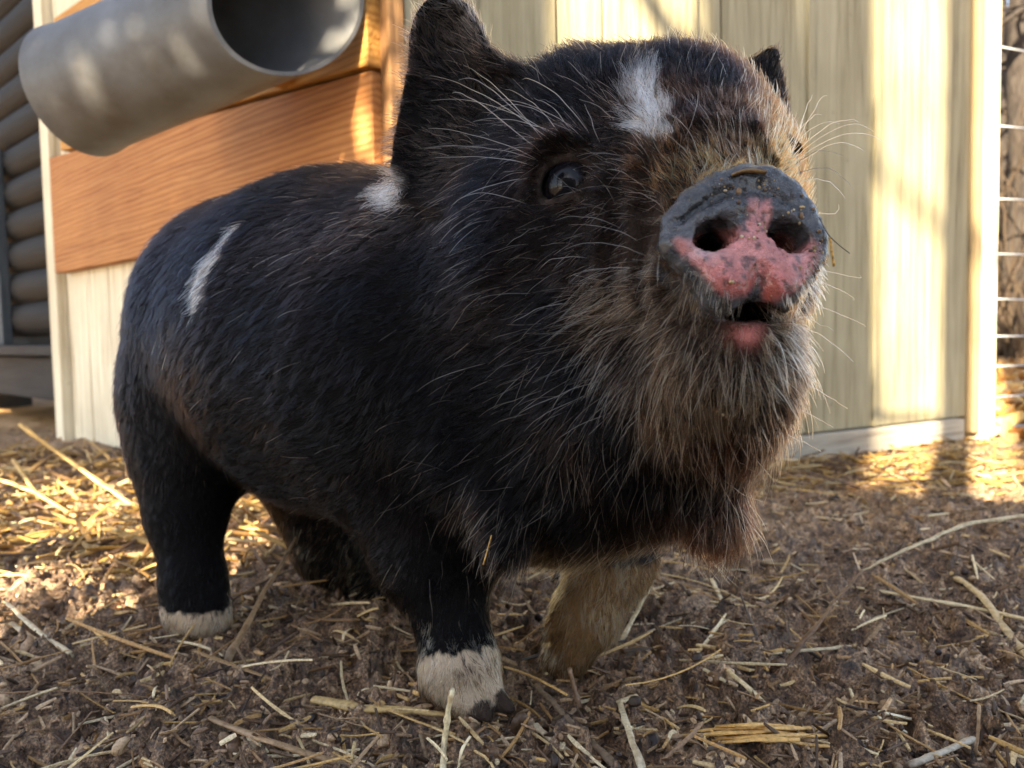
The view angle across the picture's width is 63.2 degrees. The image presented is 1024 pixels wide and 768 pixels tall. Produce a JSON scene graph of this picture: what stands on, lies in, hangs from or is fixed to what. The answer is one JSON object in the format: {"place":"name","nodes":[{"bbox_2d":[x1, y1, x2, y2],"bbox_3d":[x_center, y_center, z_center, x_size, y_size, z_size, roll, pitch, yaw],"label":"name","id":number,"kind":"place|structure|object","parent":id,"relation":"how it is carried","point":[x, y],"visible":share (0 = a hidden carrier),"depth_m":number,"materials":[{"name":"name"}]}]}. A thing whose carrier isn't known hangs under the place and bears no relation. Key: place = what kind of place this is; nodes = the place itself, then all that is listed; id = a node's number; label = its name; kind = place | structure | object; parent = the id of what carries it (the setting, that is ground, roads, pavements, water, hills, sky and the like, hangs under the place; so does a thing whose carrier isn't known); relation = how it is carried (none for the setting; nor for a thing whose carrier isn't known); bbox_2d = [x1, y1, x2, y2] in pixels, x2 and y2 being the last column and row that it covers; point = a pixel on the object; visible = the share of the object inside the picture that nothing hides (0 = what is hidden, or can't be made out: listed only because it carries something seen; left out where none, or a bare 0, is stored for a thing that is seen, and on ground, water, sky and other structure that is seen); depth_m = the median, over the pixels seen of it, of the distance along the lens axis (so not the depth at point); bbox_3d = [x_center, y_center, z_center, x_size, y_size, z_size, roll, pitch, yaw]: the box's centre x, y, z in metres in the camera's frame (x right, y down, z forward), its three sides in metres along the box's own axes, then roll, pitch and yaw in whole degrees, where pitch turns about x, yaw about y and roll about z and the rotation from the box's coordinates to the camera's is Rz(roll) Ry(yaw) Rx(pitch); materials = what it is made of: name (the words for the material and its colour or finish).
{"place":"outdoors","nodes":[
{"label":"outdoors","id":0,"kind":"place"},
{"bbox_2d":[0,356,1023,767],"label":"ground","id":1,"kind":"structure","parent":0,"point":[38,416],"depth_m":0.79,"materials":[{"name":"brown soil"}]},
{"bbox_2d":[0,0,54,407],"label":"log building","id":2,"kind":"structure","parent":1,"relation":"on","point":[26,370],"depth_m":3.02,"materials":[{"name":"grey wood"}]},
{"bbox_2d":[3,600,71,653],"bbox_3d":[-0.490,0.243,0.845,0.013,0.010,0.226,-5,5,-44],"label":"straw stalk","id":3,"kind":"object","parent":1,"relation":"on","point":[28,623],"visible":1,"depth_m":0.82,"materials":[{"name":"beige plant"}]},
{"bbox_2d":[0,478,77,516],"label":"straw stalk","id":4,"kind":"object","parent":1,"relation":"on","point":[47,499],"visible":0.96,"depth_m":1.47,"materials":[{"name":"beige plant"}]},
{"bbox_2d":[9,622,73,657],"bbox_3d":[-0.465,0.251,0.817,0.137,0.006,0.008,2,5,38],"label":"straw stalk","id":5,"kind":"object","parent":1,"relation":"on","point":[16,627],"visible":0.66,"depth_m":0.84,"materials":[{"name":"brown plant"}]},
{"bbox_2d":[126,625,162,635],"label":"straw stalk","id":6,"kind":"object","parent":1,"relation":"on","point":[152,628],"visible":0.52,"depth_m":0.85,"materials":[{"name":"brown plant"}]},
{"bbox_2d":[0,437,289,578],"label":"straw bedding","id":7,"kind":"object","parent":1,"relation":"on","point":[58,485],"visible":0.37,"depth_m":1.34,"materials":[{"name":"yellow plant"}]},
{"bbox_2d":[11,459,40,499],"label":"straw stalk","id":8,"kind":"object","parent":7,"relation":"on","point":[21,472],"visible":0.81,"depth_m":1.58,"materials":[{"name":"yellow plant"}]},
{"bbox_2d":[18,423,137,507],"bbox_3d":[-0.773,0.144,1.499,0.239,0.152,0.038,0,4,13],"label":"straw stalk","id":9,"kind":"object","parent":7,"relation":"on","point":[95,479],"visible":0.96,"depth_m":1.51,"materials":[{"name":"yellow plant"}]},
{"bbox_2d":[224,536,296,661],"bbox_3d":[-0.254,0.212,0.856,0.010,0.087,0.188,-1,4,7],"label":"twig","id":10,"kind":"object","parent":1,"relation":"on","point":[230,652],"visible":0.98,"depth_m":0.82,"materials":[{"name":"wood"}]},
{"bbox_2d":[232,568,294,599],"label":"twig","id":11,"kind":"object","parent":1,"relation":"on","point":[259,583],"visible":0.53,"depth_m":0.98,"materials":[{"name":"brown wood"}]},
{"bbox_2d":[207,715,346,765],"bbox_3d":[-0.173,0.250,0.583,0.138,0.024,0.033,1,4,27],"label":"straw stalk","id":12,"kind":"object","parent":1,"relation":"on","point":[268,740],"visible":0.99,"depth_m":0.56,"materials":[{"name":"beige plant"}]},
{"bbox_2d":[310,696,455,717],"bbox_3d":[-0.105,0.253,0.648,0.123,0.014,0.029,0,4,15],"label":"straw stalk","id":13,"kind":"object","parent":1,"relation":"on","point":[340,704],"visible":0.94,"depth_m":0.64,"materials":[{"name":"beige plant"}]},
{"bbox_2d":[440,688,454,767],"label":"straw stalk","id":14,"kind":"object","parent":1,"relation":"on","point":[446,722],"visible":1,"depth_m":0.56,"materials":[{"name":"beige plant"}]},
{"bbox_2d":[477,699,513,730],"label":"straw stalk","id":15,"kind":"object","parent":1,"relation":"on","point":[494,718],"visible":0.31,"depth_m":0.63,"materials":[{"name":"brown plant"}]},
{"bbox_2d":[110,0,885,723],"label":"piglet","id":16,"kind":"object","parent":1,"relation":"on","point":[504,302],"visible":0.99,"depth_m":0.57,"materials":[{"name":"black"}]},
{"bbox_2d":[483,535,491,564],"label":"straw stalk","id":17,"kind":"object","parent":16,"relation":"attached to","point":[487,549],"visible":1,"depth_m":0.55,"materials":[{"name":"beige plant"}]},
{"bbox_2d":[731,168,766,176],"bbox_3d":[0.122,-0.109,0.430,0.018,0.004,0.005,-1,4,0],"label":"bark bit","id":18,"kind":"object","parent":16,"relation":"on","point":[756,171],"visible":1,"depth_m":0.43,"materials":[{"name":"brown wood"}]},
{"bbox_2d":[691,167,823,446],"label":"dirt specks","id":19,"kind":"object","parent":16,"relation":"on","point":[739,191],"visible":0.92,"depth_m":0.43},
{"bbox_2d":[829,238,834,266],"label":"straw stalk","id":20,"kind":"object","parent":16,"relation":"hanging from","point":[832,253],"visible":1,"depth_m":0.43,"materials":[{"name":"beige plant"}]},
{"bbox_2d":[819,217,849,253],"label":"twig","id":21,"kind":"object","parent":16,"relation":"attached to","point":[830,236],"visible":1,"depth_m":0.43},
{"bbox_2d":[0,436,1023,767],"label":"straw scraps","id":22,"kind":"object","parent":1,"relation":"on","point":[576,746],"visible":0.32,"depth_m":0.70,"materials":[{"name":"beige plant"}]},
{"bbox_2d":[0,437,1023,767],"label":"wood chips","id":23,"kind":"object","parent":1,"relation":"on","point":[676,749],"visible":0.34,"depth_m":0.68,"materials":[{"name":"brown wood"}]},
{"bbox_2d":[457,735,470,767],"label":"straw stalk","id":24,"kind":"object","parent":23,"relation":"on","point":[462,749],"visible":1,"depth_m":0.54,"materials":[{"name":"beige plant"}]},
{"bbox_2d":[0,451,1023,767],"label":"mud crumbs","id":25,"kind":"object","parent":1,"relation":"on","point":[384,741],"visible":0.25,"depth_m":0.69,"materials":[{"name":"brown soil"}]},
{"bbox_2d":[33,0,1001,462],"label":"shed","id":26,"kind":"structure","parent":1,"relation":"on","point":[911,220],"depth_m":1.95,"materials":[{"name":"paint"}]},
{"bbox_2d":[18,0,363,156],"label":"pipe","id":27,"kind":"object","parent":26,"relation":"attached to","point":[102,78],"visible":0.99,"depth_m":1.33,"materials":[{"name":"grey plastic"}]},
{"bbox_2d":[531,721,571,755],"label":"straw stalk","id":28,"kind":"object","parent":1,"relation":"on","point":[540,729],"visible":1,"depth_m":0.60,"materials":[{"name":"beige plant"}]},
{"bbox_2d":[533,683,613,766],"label":"twig","id":29,"kind":"object","parent":1,"relation":"on","point":[606,756],"visible":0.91,"depth_m":0.62,"materials":[{"name":"brown wood"}]},
{"bbox_2d":[568,667,581,708],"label":"twig","id":30,"kind":"object","parent":1,"relation":"on","point":[577,699],"visible":1,"depth_m":0.66,"materials":[{"name":"brown wood"}]},
{"bbox_2d":[616,694,637,702],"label":"straw stalk","id":31,"kind":"object","parent":1,"relation":"on","point":[625,699],"visible":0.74,"depth_m":0.66,"materials":[{"name":"beige plant"}]},
{"bbox_2d":[617,701,645,767],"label":"straw stalk","id":32,"kind":"object","parent":1,"relation":"on","point":[639,759],"visible":1,"depth_m":0.57,"materials":[{"name":"beige plant"}]},
{"bbox_2d":[617,580,655,645],"bbox_3d":[0.118,0.218,0.797,0.054,0.053,0.009,-4,5,-42],"label":"straw stalk","id":33,"kind":"object","parent":1,"relation":"on","point":[624,635],"visible":0.73,"depth_m":0.80,"materials":[{"name":"beige plant"}]},
{"bbox_2d":[709,578,731,618],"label":"straw stalk","id":34,"kind":"object","parent":1,"relation":"on","point":[713,582],"visible":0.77,"depth_m":0.92,"materials":[{"name":"beige plant"}]},
{"bbox_2d":[689,736,799,746],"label":"straw stalk","id":35,"kind":"object","parent":1,"relation":"on","point":[774,739],"visible":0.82,"depth_m":0.55,"materials":[{"name":"beige plant"}]},
{"bbox_2d":[725,669,765,704],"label":"straw stalk","id":36,"kind":"object","parent":1,"relation":"on","point":[747,687],"visible":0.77,"depth_m":0.65,"materials":[{"name":"beige plant"}]},
{"bbox_2d":[680,729,816,737],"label":"straw stalk","id":37,"kind":"object","parent":1,"relation":"on","point":[734,732],"visible":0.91,"depth_m":0.56,"materials":[{"name":"beige plant"}]},
{"bbox_2d":[739,592,757,635],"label":"twig","id":38,"kind":"object","parent":1,"relation":"on","point":[751,622],"visible":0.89,"depth_m":0.79,"materials":[{"name":"brown wood"}]},
{"bbox_2d":[715,722,783,727],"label":"straw stalk","id":39,"kind":"object","parent":1,"relation":"on","point":[753,724],"visible":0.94,"depth_m":0.56,"materials":[{"name":"beige plant"}]},
{"bbox_2d":[706,725,794,737],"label":"straw stalk","id":40,"kind":"object","parent":1,"relation":"on","point":[755,729],"visible":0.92,"depth_m":0.58,"materials":[{"name":"beige plant"}]},
{"bbox_2d":[690,726,827,732],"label":"straw stalk","id":41,"kind":"object","parent":1,"relation":"on","point":[793,728],"visible":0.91,"depth_m":0.58,"materials":[{"name":"beige plant"}]},
{"bbox_2d":[706,733,828,740],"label":"straw stalk","id":42,"kind":"object","parent":1,"relation":"on","point":[822,735],"visible":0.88,"depth_m":0.56,"materials":[{"name":"beige plant"}]},
{"bbox_2d":[771,645,851,654],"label":"straw stalk","id":43,"kind":"object","parent":1,"relation":"on","point":[789,651],"visible":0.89,"depth_m":0.76,"materials":[{"name":"beige plant"}]},
{"bbox_2d":[785,570,864,668],"bbox_3d":[0.288,0.218,0.765,0.140,0.071,0.011,-4,4,-35],"label":"twig","id":44,"kind":"object","parent":1,"relation":"on","point":[792,655],"visible":0.88,"depth_m":0.75,"materials":[{"name":"wood"}]},
{"bbox_2d":[753,433,1023,503],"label":"straw along shed","id":45,"kind":"structure","parent":1,"relation":"on","point":[952,472],"depth_m":1.65,"materials":[{"name":"yellow plant"}]},
{"bbox_2d":[877,715,907,733],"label":"straw stalk","id":46,"kind":"object","parent":1,"relation":"on","point":[892,724],"visible":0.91,"depth_m":0.60,"materials":[{"name":"beige plant"}]},
{"bbox_2d":[878,710,925,721],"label":"straw stalk","id":47,"kind":"object","parent":1,"relation":"on","point":[902,716],"visible":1,"depth_m":0.61,"materials":[{"name":"beige plant"}]},
{"bbox_2d":[846,585,1023,620],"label":"straw stalk","id":48,"kind":"object","parent":1,"relation":"on","point":[980,609],"visible":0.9,"depth_m":0.85,"materials":[{"name":"beige plant"}]},
{"bbox_2d":[905,736,975,767],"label":"twig","id":49,"kind":"object","parent":1,"relation":"on","point":[922,759],"visible":0.95,"depth_m":0.57,"materials":[{"name":"white wood"}]},
{"bbox_2d":[860,514,1023,570],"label":"straw stalk","id":50,"kind":"object","parent":1,"relation":"on","point":[974,522],"visible":1,"depth_m":0.85,"materials":[{"name":"beige plant"}]},
{"bbox_2d":[974,704,980,756],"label":"straw stalk","id":51,"kind":"object","parent":1,"relation":"on","point":[978,715],"visible":1,"depth_m":0.57,"materials":[{"name":"beige plant"}]},
{"bbox_2d":[949,572,1023,657],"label":"straw stalk","id":52,"kind":"object","parent":1,"relation":"on","point":[1007,631],"visible":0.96,"depth_m":0.82,"materials":[{"name":"beige plant"}]},
{"bbox_2d":[951,358,1023,443],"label":"fallen leaves","id":53,"kind":"object","parent":1,"relation":"on","point":[1009,381],"visible":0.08,"depth_m":2.71,"materials":[{"name":"plant"}]},
{"bbox_2d":[995,324,997,371],"bbox_3d":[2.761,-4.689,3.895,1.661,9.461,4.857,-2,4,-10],"label":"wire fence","id":54,"kind":"object","parent":1,"relation":"on","point":[996,369],"depth_m":4.55,"materials":[{"name":"grey metal"}]},
{"bbox_2d":[997,0,1008,259],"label":"tree","id":55,"kind":"object","parent":1,"relation":"on","point":[1003,130],"visible":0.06,"depth_m":10.89,"materials":[{"name":"brown plant"}]},
{"bbox_2d":[995,46,1023,427],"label":"wire fence","id":56,"kind":"object","parent":1,"relation":"on","point":[1010,254],"visible":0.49,"depth_m":2.18,"materials":[{"name":"grey metal"}]},
{"bbox_2d":[996,0,1023,356],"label":"tree","id":57,"kind":"object","parent":1,"relation":"on","point":[1012,60],"visible":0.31,"depth_m":7.31,"materials":[{"name":"brown plant"}]},
{"bbox_2d":[996,0,1023,358],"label":"underbrush","id":58,"kind":"object","parent":1,"relation":"on","point":[1007,326],"visible":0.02,"depth_m":6.85,"materials":[{"name":"brown plant"}]},
{"bbox_2d":[1001,0,1023,26],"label":"tree","id":59,"kind":"object","parent":1,"relation":"on","point":[1017,12],"visible":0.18,"depth_m":6.85,"materials":[{"name":"brown plant"}]},
{"bbox_2d":[1001,3,1023,10],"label":"tree","id":60,"kind":"object","parent":1,"relation":"on","point":[1012,6],"visible":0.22,"depth_m":5.34,"materials":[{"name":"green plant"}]}
]}

